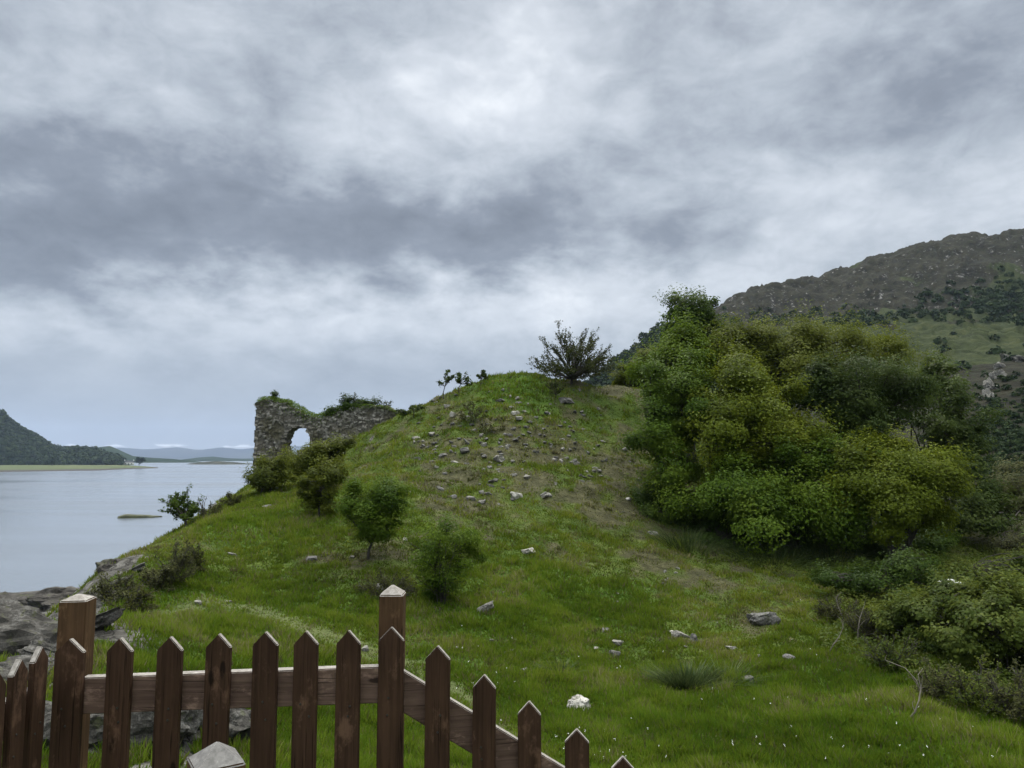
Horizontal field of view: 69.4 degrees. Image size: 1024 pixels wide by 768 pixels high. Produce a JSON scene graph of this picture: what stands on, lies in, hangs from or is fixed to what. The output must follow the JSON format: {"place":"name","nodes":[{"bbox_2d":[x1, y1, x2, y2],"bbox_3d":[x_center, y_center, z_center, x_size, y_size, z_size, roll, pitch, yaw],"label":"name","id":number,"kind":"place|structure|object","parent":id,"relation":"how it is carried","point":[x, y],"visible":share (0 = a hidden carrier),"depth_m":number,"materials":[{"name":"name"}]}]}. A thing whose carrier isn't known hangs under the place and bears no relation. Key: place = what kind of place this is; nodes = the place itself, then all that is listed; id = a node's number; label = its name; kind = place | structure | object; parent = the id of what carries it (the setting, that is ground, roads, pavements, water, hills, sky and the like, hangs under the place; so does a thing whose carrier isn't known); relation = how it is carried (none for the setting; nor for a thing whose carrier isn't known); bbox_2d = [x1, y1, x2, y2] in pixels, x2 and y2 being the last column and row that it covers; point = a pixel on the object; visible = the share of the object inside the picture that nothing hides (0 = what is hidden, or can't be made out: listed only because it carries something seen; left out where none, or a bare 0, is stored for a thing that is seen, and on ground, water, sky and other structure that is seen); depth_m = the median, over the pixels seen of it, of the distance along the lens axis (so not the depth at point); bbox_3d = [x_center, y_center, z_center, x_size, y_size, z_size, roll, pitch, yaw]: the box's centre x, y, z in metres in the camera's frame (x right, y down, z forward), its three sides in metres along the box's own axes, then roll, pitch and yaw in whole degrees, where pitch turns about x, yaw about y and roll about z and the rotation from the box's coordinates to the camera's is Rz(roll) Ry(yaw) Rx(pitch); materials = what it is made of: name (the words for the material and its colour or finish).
{"place":"outdoors","nodes":[
{"label":"outdoors","id":0,"kind":"place"},
{"bbox_2d":[0,415,123,464],"bbox_3d":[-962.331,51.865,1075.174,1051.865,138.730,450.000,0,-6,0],"label":"hill","id":1,"kind":"structure","parent":0,"point":[11,458],"depth_m":877.54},
{"bbox_2d":[0,409,125,464],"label":"wood","id":2,"kind":"object","parent":1,"relation":"on","point":[19,435],"visible":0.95,"depth_m":906.88,"materials":[{"name":"green plant"}]},
{"bbox_2d":[0,465,157,471],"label":"shore","id":3,"kind":"structure","parent":0,"point":[17,468],"depth_m":712.88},
{"bbox_2d":[45,456,56,465],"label":"tree","id":4,"kind":"object","parent":3,"relation":"on","point":[52,459],"visible":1,"depth_m":792.22,"materials":[{"name":"green plant"}]},
{"bbox_2d":[0,459,252,592],"bbox_3d":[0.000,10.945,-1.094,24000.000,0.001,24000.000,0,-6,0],"label":"water","id":5,"kind":"structure","parent":0,"point":[63,528],"depth_m":149.87,"materials":[{"name":"grey liquid"}]},
{"bbox_2d":[118,514,161,517],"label":"islet","id":6,"kind":"object","parent":5,"relation":"in","point":[135,516],"visible":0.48,"depth_m":136.30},
{"bbox_2d":[189,461,252,464],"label":"islet","id":7,"kind":"object","parent":5,"relation":"in","point":[217,462],"visible":0.31,"depth_m":1279.94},
{"bbox_2d":[99,446,198,462],"bbox_3d":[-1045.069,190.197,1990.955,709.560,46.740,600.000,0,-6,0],"label":"ridge","id":8,"kind":"structure","parent":0,"point":[131,457],"depth_m":1830.68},
{"bbox_2d":[116,446,303,458],"bbox_3d":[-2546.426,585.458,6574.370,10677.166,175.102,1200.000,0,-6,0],"label":"mountains","id":9,"kind":"structure","parent":0,"point":[180,453],"depth_m":6190.65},
{"bbox_2d":[182,456,253,460],"bbox_3d":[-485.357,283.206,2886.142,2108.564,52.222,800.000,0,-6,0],"label":"headland","id":10,"kind":"structure","parent":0,"point":[212,458],"depth_m":2672.74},
{"bbox_2d":[0,0,1023,449],"label":"sky","id":11,"kind":"structure","parent":0,"point":[209,208],"materials":[{"name":"grey"}]},
{"bbox_2d":[0,370,1023,767],"bbox_3d":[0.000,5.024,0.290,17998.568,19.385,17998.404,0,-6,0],"label":"ground","id":12,"kind":"structure","parent":0,"point":[542,480],"depth_m":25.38,"materials":[{"name":"plant"}]},
{"bbox_2d":[0,590,39,605],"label":"shore rock","id":13,"kind":"object","parent":12,"relation":"on","point":[20,597],"visible":0.05,"depth_m":42.41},
{"bbox_2d":[0,655,53,680],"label":"rock outcrop","id":14,"kind":"object","parent":12,"relation":"on","point":[6,667],"visible":0.37,"depth_m":10.01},
{"bbox_2d":[0,591,57,656],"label":"rock outcrop","id":15,"kind":"object","parent":12,"relation":"on","point":[21,626],"visible":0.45,"depth_m":11.34,"materials":[{"name":"stone"}]},
{"bbox_2d":[25,586,79,611],"bbox_3d":[-23.466,11.361,38.906,3.914,1.539,3.371,-3,-6,24],"label":"shore rock","id":16,"kind":"object","parent":12,"relation":"on","point":[44,600],"visible":0.27,"depth_m":37.97,"materials":[{"name":"stone"}]},
{"bbox_2d":[16,640,97,657],"bbox_3d":[-6.747,4.030,10.966,1.073,0.320,0.547,19,-11,-15],"label":"rock outcrop","id":17,"kind":"object","parent":12,"relation":"on","point":[30,648],"visible":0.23,"depth_m":10.91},
{"bbox_2d":[43,700,153,748],"bbox_3d":[-3.822,3.072,6.659,1.336,0.588,0.766,2,-6,-23],"label":"rock outcrop","id":18,"kind":"object","parent":12,"relation":"on","point":[142,723],"visible":0.12,"depth_m":6.48,"materials":[{"name":"stone"}]},
{"bbox_2d":[95,558,120,573],"bbox_3d":[-10.092,4.618,18.615,0.717,0.432,0.644,3,-7,-29],"label":"rock outcrop","id":19,"kind":"object","parent":12,"relation":"on","point":[103,565],"visible":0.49,"depth_m":18.53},
{"bbox_2d":[95,606,124,629],"bbox_3d":[-7.278,4.177,12.531,1.334,0.408,0.952,-28,0,-13],"label":"rock outcrop","id":20,"kind":"object","parent":12,"relation":"on","point":[105,619],"visible":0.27,"depth_m":12.65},
{"bbox_2d":[83,569,146,602],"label":"scrub","id":21,"kind":"object","parent":12,"relation":"on","point":[118,594],"visible":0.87,"depth_m":15.77,"materials":[{"name":"green plant"}]},
{"bbox_2d":[98,581,161,612],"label":"scrub","id":22,"kind":"object","parent":12,"relation":"on","point":[133,601],"visible":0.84,"depth_m":15.02,"materials":[{"name":"green plant"}]},
{"bbox_2d":[130,562,145,571],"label":"rock outcrop","id":23,"kind":"object","parent":12,"relation":"on","point":[139,567],"visible":0.52,"depth_m":17.53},
{"bbox_2d":[135,559,183,591],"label":"scrub","id":24,"kind":"object","parent":12,"relation":"on","point":[152,577],"visible":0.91,"depth_m":16.70,"materials":[{"name":"green plant"}]},
{"bbox_2d":[140,539,201,588],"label":"scrub","id":25,"kind":"object","parent":12,"relation":"on","point":[183,561],"visible":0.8,"depth_m":17.22,"materials":[{"name":"green plant"}]},
{"bbox_2d":[158,484,204,526],"bbox_3d":[-10.983,4.130,24.659,1.479,1.656,1.382,-4,-7,33],"label":"cliff tree","id":26,"kind":"object","parent":12,"relation":"on","point":[187,511],"visible":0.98,"depth_m":24.60,"materials":[{"name":"green plant"}]},
{"bbox_2d":[170,537,206,572],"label":"scrub","id":27,"kind":"object","parent":12,"relation":"on","point":[196,555],"visible":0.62,"depth_m":18.52,"materials":[{"name":"green plant"}]},
{"bbox_2d":[180,710,202,738],"bbox_3d":[-3.473,3.201,6.925,1.113,0.672,0.771,8,-8,-16],"label":"rock outcrop","id":28,"kind":"object","parent":12,"relation":"on","point":[191,720],"visible":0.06,"depth_m":7.00,"materials":[{"name":"stone"}]},
{"bbox_2d":[198,501,223,514],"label":"scrub","id":29,"kind":"object","parent":12,"relation":"on","point":[215,509],"visible":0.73,"depth_m":25.53,"materials":[{"name":"green plant"}]},
{"bbox_2d":[187,741,245,767],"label":"rock","id":30,"kind":"object","parent":12,"relation":"on","point":[216,754],"visible":1,"depth_m":1.53,"materials":[{"name":"stone"}]},
{"bbox_2d":[218,491,243,506],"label":"scrub","id":31,"kind":"object","parent":12,"relation":"on","point":[230,499],"visible":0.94,"depth_m":28.96,"materials":[{"name":"green plant"}]},
{"bbox_2d":[229,708,250,740],"bbox_3d":[-2.923,3.548,7.627,0.806,0.675,0.468,7,-7,-11],"label":"rock outcrop","id":32,"kind":"object","parent":12,"relation":"on","point":[239,720],"visible":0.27,"depth_m":7.61,"materials":[{"name":"stone"}]},
{"bbox_2d":[237,443,303,492],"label":"bush","id":33,"kind":"object","parent":12,"relation":"on","point":[267,474],"visible":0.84,"depth_m":30.03,"materials":[{"name":"green plant"}]},
{"bbox_2d":[0,585,633,767],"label":"picket fence","id":34,"kind":"object","parent":12,"relation":"on","point":[217,689],"visible":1,"depth_m":2.26,"materials":[{"name":"brown"}]},
{"bbox_2d":[286,448,352,516],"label":"bush","id":35,"kind":"object","parent":12,"relation":"on","point":[309,485],"visible":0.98,"depth_m":23.89,"materials":[{"name":"green plant"}]},
{"bbox_2d":[280,431,358,489],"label":"bush","id":36,"kind":"object","parent":12,"relation":"on","point":[335,446],"visible":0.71,"depth_m":28.05,"materials":[{"name":"green plant"}]},
{"bbox_2d":[253,399,400,472],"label":"ruined castle wall","id":37,"kind":"structure","parent":12,"relation":"on","point":[276,426],"depth_m":44.85,"materials":[{"name":"stone"}]},
{"bbox_2d":[255,396,397,426],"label":"wall turf","id":38,"kind":"object","parent":37,"relation":"on","point":[301,409],"depth_m":45.06,"materials":[{"name":"green plant"}]},
{"bbox_2d":[320,393,382,415],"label":"ivy bush","id":39,"kind":"object","parent":37,"relation":"on","point":[348,401],"visible":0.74,"depth_m":45.19,"materials":[{"name":"green plant"}]},
{"bbox_2d":[332,462,415,559],"bbox_3d":[-3.831,3.664,20.713,2.382,2.958,2.015,1,-6,-12],"label":"bush","id":40,"kind":"object","parent":12,"relation":"on","point":[371,515],"visible":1,"depth_m":20.53,"materials":[{"name":"green plant"}]},
{"bbox_2d":[350,566,420,597],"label":"scrub","id":41,"kind":"object","parent":12,"relation":"on","point":[385,583],"visible":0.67,"depth_m":18.19,"materials":[{"name":"green plant"}]},
{"bbox_2d":[407,403,424,417],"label":"sapling","id":42,"kind":"object","parent":12,"relation":"on","point":[419,407],"visible":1,"depth_m":38.10,"materials":[{"name":"green plant"}]},
{"bbox_2d":[408,525,464,615],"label":"willow shoots","id":43,"kind":"object","parent":12,"relation":"on","point":[442,568],"visible":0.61,"depth_m":17.84,"materials":[{"name":"green plant"}]},
{"bbox_2d":[386,511,491,601],"bbox_3d":[-1.744,4.340,18.214,2.483,2.460,1.776,2,-6,-18],"label":"bush","id":44,"kind":"object","parent":12,"relation":"on","point":[431,549],"visible":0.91,"depth_m":17.97,"materials":[{"name":"green plant"}]},
{"bbox_2d":[436,369,455,398],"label":"sapling","id":45,"kind":"object","parent":12,"relation":"on","point":[447,379],"visible":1,"depth_m":40.27,"materials":[{"name":"green plant"}]},
{"bbox_2d":[455,372,472,393],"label":"sapling","id":46,"kind":"object","parent":12,"relation":"on","point":[459,379],"visible":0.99,"depth_m":40.11,"materials":[{"name":"green plant"}]},
{"bbox_2d":[454,398,486,422],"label":"heather scrub","id":47,"kind":"object","parent":12,"relation":"on","point":[475,414],"visible":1,"depth_m":35.79,"materials":[{"name":"green plant"}]},
{"bbox_2d":[476,369,487,385],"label":"sapling","id":48,"kind":"object","parent":12,"relation":"on","point":[483,374],"visible":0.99,"depth_m":40.44,"materials":[{"name":"green plant"}]},
{"bbox_2d":[477,601,493,611],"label":"boulder","id":49,"kind":"object","parent":12,"relation":"on","point":[488,605],"visible":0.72,"depth_m":17.54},
{"bbox_2d":[476,421,498,435],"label":"heather scrub","id":50,"kind":"object","parent":12,"relation":"on","point":[490,429],"visible":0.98,"depth_m":33.91,"materials":[{"name":"green plant"}]},
{"bbox_2d":[493,455,504,461],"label":"stone","id":51,"kind":"object","parent":12,"relation":"on","point":[498,458],"visible":1,"depth_m":30.78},
{"bbox_2d":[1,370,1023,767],"bbox_3d":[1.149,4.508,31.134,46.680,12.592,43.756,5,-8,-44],"label":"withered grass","id":52,"kind":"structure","parent":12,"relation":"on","point":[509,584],"depth_m":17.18,"materials":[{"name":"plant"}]},
{"bbox_2d":[510,492,522,499],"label":"stone","id":53,"kind":"object","parent":12,"relation":"on","point":[515,495],"visible":0.91,"depth_m":26.97,"materials":[{"name":"white stone"}]},
{"bbox_2d":[47,378,1005,766],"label":"dry tussocks","id":54,"kind":"object","parent":12,"relation":"on","point":[539,538],"visible":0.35,"depth_m":20.40,"materials":[{"name":"green plant"}]},
{"bbox_2d":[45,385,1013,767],"bbox_3d":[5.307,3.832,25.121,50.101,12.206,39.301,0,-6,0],"label":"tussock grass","id":55,"kind":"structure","parent":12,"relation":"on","point":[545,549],"depth_m":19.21,"materials":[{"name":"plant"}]},
{"bbox_2d":[51,381,1016,766],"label":"heath tufts","id":56,"kind":"object","parent":12,"relation":"on","point":[733,615],"visible":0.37,"depth_m":22.59,"materials":[{"name":"green plant"}]},
{"bbox_2d":[545,373,566,397],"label":"hawthorn bush","id":57,"kind":"object","parent":12,"relation":"on","point":[552,385],"visible":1,"depth_m":37.93,"materials":[{"name":"green plant"}]},
{"bbox_2d":[529,659,586,670],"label":"rush clump","id":58,"kind":"object","parent":12,"relation":"on","point":[566,664],"visible":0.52,"depth_m":14.42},
{"bbox_2d":[559,397,574,403],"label":"stone","id":59,"kind":"object","parent":12,"relation":"on","point":[564,400],"visible":0.98,"depth_m":37.75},
{"bbox_2d":[526,320,617,383],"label":"hawthorn tree","id":60,"kind":"object","parent":12,"relation":"on","point":[588,366],"visible":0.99,"depth_m":40.19,"materials":[{"name":"green plant"}]},
{"bbox_2d":[567,694,590,710],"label":"boulder","id":61,"kind":"object","parent":12,"relation":"on","point":[577,700],"visible":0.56,"depth_m":12.54,"materials":[{"name":"white stone"}]},
{"bbox_2d":[606,335,661,388],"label":"thicket tree","id":62,"kind":"object","parent":12,"relation":"on","point":[620,380],"visible":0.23,"depth_m":45.16,"materials":[{"name":"green plant"}]},
{"bbox_2d":[622,466,699,526],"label":"undergrowth bush","id":63,"kind":"object","parent":12,"relation":"on","point":[643,501],"visible":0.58,"depth_m":27.91,"materials":[{"name":"green plant"}]},
{"bbox_2d":[614,303,735,495],"bbox_3d":[6.617,0.836,29.459,5.369,8.708,6.696,0,-6,0],"label":"tree","id":64,"kind":"object","parent":12,"relation":"on","point":[667,381],"visible":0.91,"depth_m":28.10,"materials":[{"name":"green plant"}]},
{"bbox_2d":[671,630,689,637],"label":"stone","id":65,"kind":"object","parent":12,"relation":"on","point":[675,633],"visible":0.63,"depth_m":17.16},
{"bbox_2d":[622,519,753,554],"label":"rush clump","id":66,"kind":"object","parent":12,"relation":"on","point":[686,542],"visible":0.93,"depth_m":24.57,"materials":[{"name":"plant"}]},
{"bbox_2d":[633,656,743,690],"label":"rush clump","id":67,"kind":"object","parent":12,"relation":"on","point":[674,679],"visible":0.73,"depth_m":13.74,"materials":[{"name":"plant"}]},
{"bbox_2d":[645,282,738,463],"bbox_3d":[8.340,-0.211,33.065,4.378,8.936,3.722,-5,-7,39],"label":"tree","id":68,"kind":"object","parent":12,"relation":"on","point":[706,307],"visible":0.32,"depth_m":32.91,"materials":[{"name":"green plant"}]},
{"bbox_2d":[661,656,779,693],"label":"rush clump","id":69,"kind":"object","parent":12,"relation":"on","point":[737,667],"visible":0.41,"depth_m":13.89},
{"bbox_2d":[456,599,993,758],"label":"daisies","id":70,"kind":"object","parent":12,"relation":"on","point":[732,741],"visible":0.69,"depth_m":10.44,"materials":[{"name":"white plant"}]},
{"bbox_2d":[683,480,770,553],"bbox_3d":[7.223,4.774,26.017,2.976,2.820,3.264,5,-7,-39],"label":"undergrowth bush","id":71,"kind":"object","parent":12,"relation":"on","point":[714,526],"visible":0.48,"depth_m":25.51,"materials":[{"name":"green plant"}]},
{"bbox_2d":[662,333,847,478],"bbox_3d":[8.876,1.855,27.629,6.039,8.126,5.305,1,-6,-14],"label":"tree","id":72,"kind":"object","parent":12,"relation":"on","point":[757,418],"visible":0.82,"depth_m":26.63,"materials":[{"name":"green plant"}]},
{"bbox_2d":[634,413,889,553],"bbox_3d":[8.670,3.372,25.330,8.815,5.172,5.657,0,-6,0],"label":"thicket tree","id":73,"kind":"object","parent":12,"relation":"on","point":[757,502],"visible":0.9,"depth_m":24.71,"materials":[{"name":"green plant"}]},
{"bbox_2d":[746,612,780,625],"bbox_3d":[6.138,5.780,18.056,0.750,0.466,0.544,-5,-10,-12],"label":"boulder","id":74,"kind":"object","parent":12,"relation":"on","point":[764,618],"visible":0.74,"depth_m":17.84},
{"bbox_2d":[665,530,868,570],"bbox_3d":[8.484,5.485,24.167,7.000,1.136,6.674,0,-6,0],"label":"rush clump","id":75,"kind":"object","parent":12,"relation":"on","point":[782,556],"visible":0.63,"depth_m":24.17,"materials":[{"name":"plant"}]},
{"bbox_2d":[759,517,840,557],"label":"undergrowth bush","id":76,"kind":"object","parent":12,"relation":"on","point":[803,538],"visible":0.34,"depth_m":25.64,"materials":[{"name":"green plant"}]},
{"bbox_2d":[699,298,948,464],"bbox_3d":[12.787,0.509,31.262,10.550,8.520,5.509,1,-6,-12],"label":"tree","id":77,"kind":"object","parent":12,"relation":"on","point":[801,342],"visible":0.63,"depth_m":30.78,"materials":[{"name":"green plant"}]},
{"bbox_2d":[734,534,940,569],"bbox_3d":[10.985,5.731,25.503,7.576,1.234,6.878,0,-6,0],"label":"rush clump","id":78,"kind":"object","parent":12,"relation":"on","point":[831,556],"visible":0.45,"depth_m":25.14,"materials":[{"name":"plant"}]},
{"bbox_2d":[809,593,869,619],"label":"twiggy bush","id":79,"kind":"object","parent":12,"relation":"on","point":[821,609],"visible":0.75,"depth_m":18.27,"materials":[{"name":"green plant"}]},
{"bbox_2d":[819,514,898,558],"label":"undergrowth bush","id":80,"kind":"object","parent":12,"relation":"on","point":[874,546],"visible":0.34,"depth_m":26.47,"materials":[{"name":"green plant"}]},
{"bbox_2d":[771,338,955,523],"bbox_3d":[13.928,2.170,28.259,7.376,7.756,5.159,0,-6,0],"label":"tree","id":81,"kind":"object","parent":12,"relation":"on","point":[871,400],"visible":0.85,"depth_m":27.83,"materials":[{"name":"green plant"}]},
{"bbox_2d":[704,535,1023,700],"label":"undergrowth","id":82,"kind":"object","parent":12,"relation":"on","point":[1004,670],"visible":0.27,"depth_m":19.95,"materials":[{"name":"green plant"}]},
{"bbox_2d":[832,607,901,646],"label":"twiggy bush","id":83,"kind":"object","parent":12,"relation":"on","point":[866,626],"visible":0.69,"depth_m":16.47,"materials":[{"name":"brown plant"}]},
{"bbox_2d":[805,539,948,599],"bbox_3d":[9.953,5.163,20.203,3.826,1.960,2.577,0,-6,0],"label":"bramble bush","id":84,"kind":"object","parent":12,"relation":"on","point":[856,578],"visible":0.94,"depth_m":19.82,"materials":[{"name":"green plant"}]},
{"bbox_2d":[854,630,930,671],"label":"twiggy bush","id":85,"kind":"object","parent":12,"relation":"on","point":[889,651],"visible":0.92,"depth_m":14.39,"materials":[{"name":"green plant"}]},
{"bbox_2d":[812,423,987,561],"bbox_3d":[13.064,3.889,24.773,5.407,5.421,4.629,6,-8,-44],"label":"tree","id":86,"kind":"object","parent":12,"relation":"on","point":[903,482],"visible":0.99,"depth_m":24.16,"materials":[{"name":"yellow plant"}]},
{"bbox_2d":[885,655,923,694],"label":"dead branch","id":87,"kind":"object","parent":12,"relation":"on","point":[916,682],"visible":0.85,"depth_m":12.53,"materials":[{"name":"grey wood"}]},
{"bbox_2d":[910,668,922,716],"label":"dead branch","id":88,"kind":"object","parent":12,"relation":"on","point":[919,695],"visible":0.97,"depth_m":11.07,"materials":[{"name":"grey wood"}]},
{"bbox_2d":[878,515,967,555],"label":"undergrowth bush","id":89,"kind":"object","parent":12,"relation":"on","point":[939,543],"visible":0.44,"depth_m":27.72,"materials":[{"name":"green plant"}]},
{"bbox_2d":[863,562,991,655],"bbox_3d":[9.309,4.894,16.081,3.042,1.994,2.142,2,-6,-20],"label":"bramble bush","id":90,"kind":"object","parent":12,"relation":"on","point":[907,616],"visible":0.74,"depth_m":15.77,"materials":[{"name":"green plant"}]},
{"bbox_2d":[904,653,977,705],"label":"twiggy bush","id":91,"kind":"object","parent":12,"relation":"on","point":[932,690],"visible":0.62,"depth_m":12.58,"materials":[{"name":"green plant"}]},
{"bbox_2d":[894,543,1023,593],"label":"bramble bush","id":92,"kind":"object","parent":12,"relation":"on","point":[1019,560],"visible":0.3,"depth_m":22.26,"materials":[{"name":"green plant"}]},
{"bbox_2d":[898,346,1023,543],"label":"thicket tree","id":93,"kind":"object","parent":12,"relation":"on","point":[976,506],"visible":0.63,"depth_m":31.53,"materials":[{"name":"green plant"}]},
{"bbox_2d":[916,554,1023,671],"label":"bramble bush","id":94,"kind":"object","parent":12,"relation":"on","point":[1002,612],"visible":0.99,"depth_m":14.08,"materials":[{"name":"green plant"}]},
{"bbox_2d":[935,650,1017,717],"bbox_3d":[7.756,5.029,12.161,1.636,1.198,1.392,0,-6,0],"label":"twiggy bush","id":95,"kind":"object","parent":12,"relation":"on","point":[972,684],"visible":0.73,"depth_m":12.06,"materials":[{"name":"green plant"}]},
{"bbox_2d":[945,511,1023,553],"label":"bramble bush","id":96,"kind":"object","parent":12,"relation":"on","point":[1006,544],"visible":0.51,"depth_m":30.74,"materials":[{"name":"green plant"}]},
{"bbox_2d":[958,454,1023,541],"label":"thicket tree","id":97,"kind":"object","parent":12,"relation":"on","point":[1018,484],"visible":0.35,"depth_m":36.80,"materials":[{"name":"green plant"}]},
{"bbox_2d":[974,657,1023,722],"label":"twiggy bush","id":98,"kind":"object","parent":12,"relation":"on","point":[1018,705],"visible":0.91,"depth_m":11.78,"materials":[{"name":"green plant"}]},
{"bbox_2d":[590,228,1023,503],"bbox_3d":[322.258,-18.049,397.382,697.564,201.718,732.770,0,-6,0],"label":"hillside","id":99,"kind":"structure","parent":0,"point":[880,284],"depth_m":365.51,"materials":[{"name":"stone"}]},
{"bbox_2d":[583,321,736,398],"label":"ridge wood","id":100,"kind":"object","parent":99,"relation":"on","point":[602,380],"visible":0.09,"depth_m":338.10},
{"bbox_2d":[721,265,1023,510],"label":"hillside scrub","id":101,"kind":"object","parent":99,"relation":"on","point":[1012,432],"visible":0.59,"depth_m":296.90,"materials":[{"name":"plant"}]},
{"bbox_2d":[980,388,993,398],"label":"crag","id":102,"kind":"structure","parent":99,"relation":"on","point":[987,392],"depth_m":117.08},
{"bbox_2d":[983,377,997,388],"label":"crag","id":103,"kind":"structure","parent":99,"relation":"on","point":[988,383],"depth_m":122.20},
{"bbox_2d":[988,368,1006,378],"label":"crag","id":104,"kind":"structure","parent":99,"relation":"on","point":[994,374],"depth_m":127.81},
{"bbox_2d":[1012,355,1023,361],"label":"crag","id":105,"kind":"structure","parent":99,"relation":"on","point":[1018,358],"depth_m":175.39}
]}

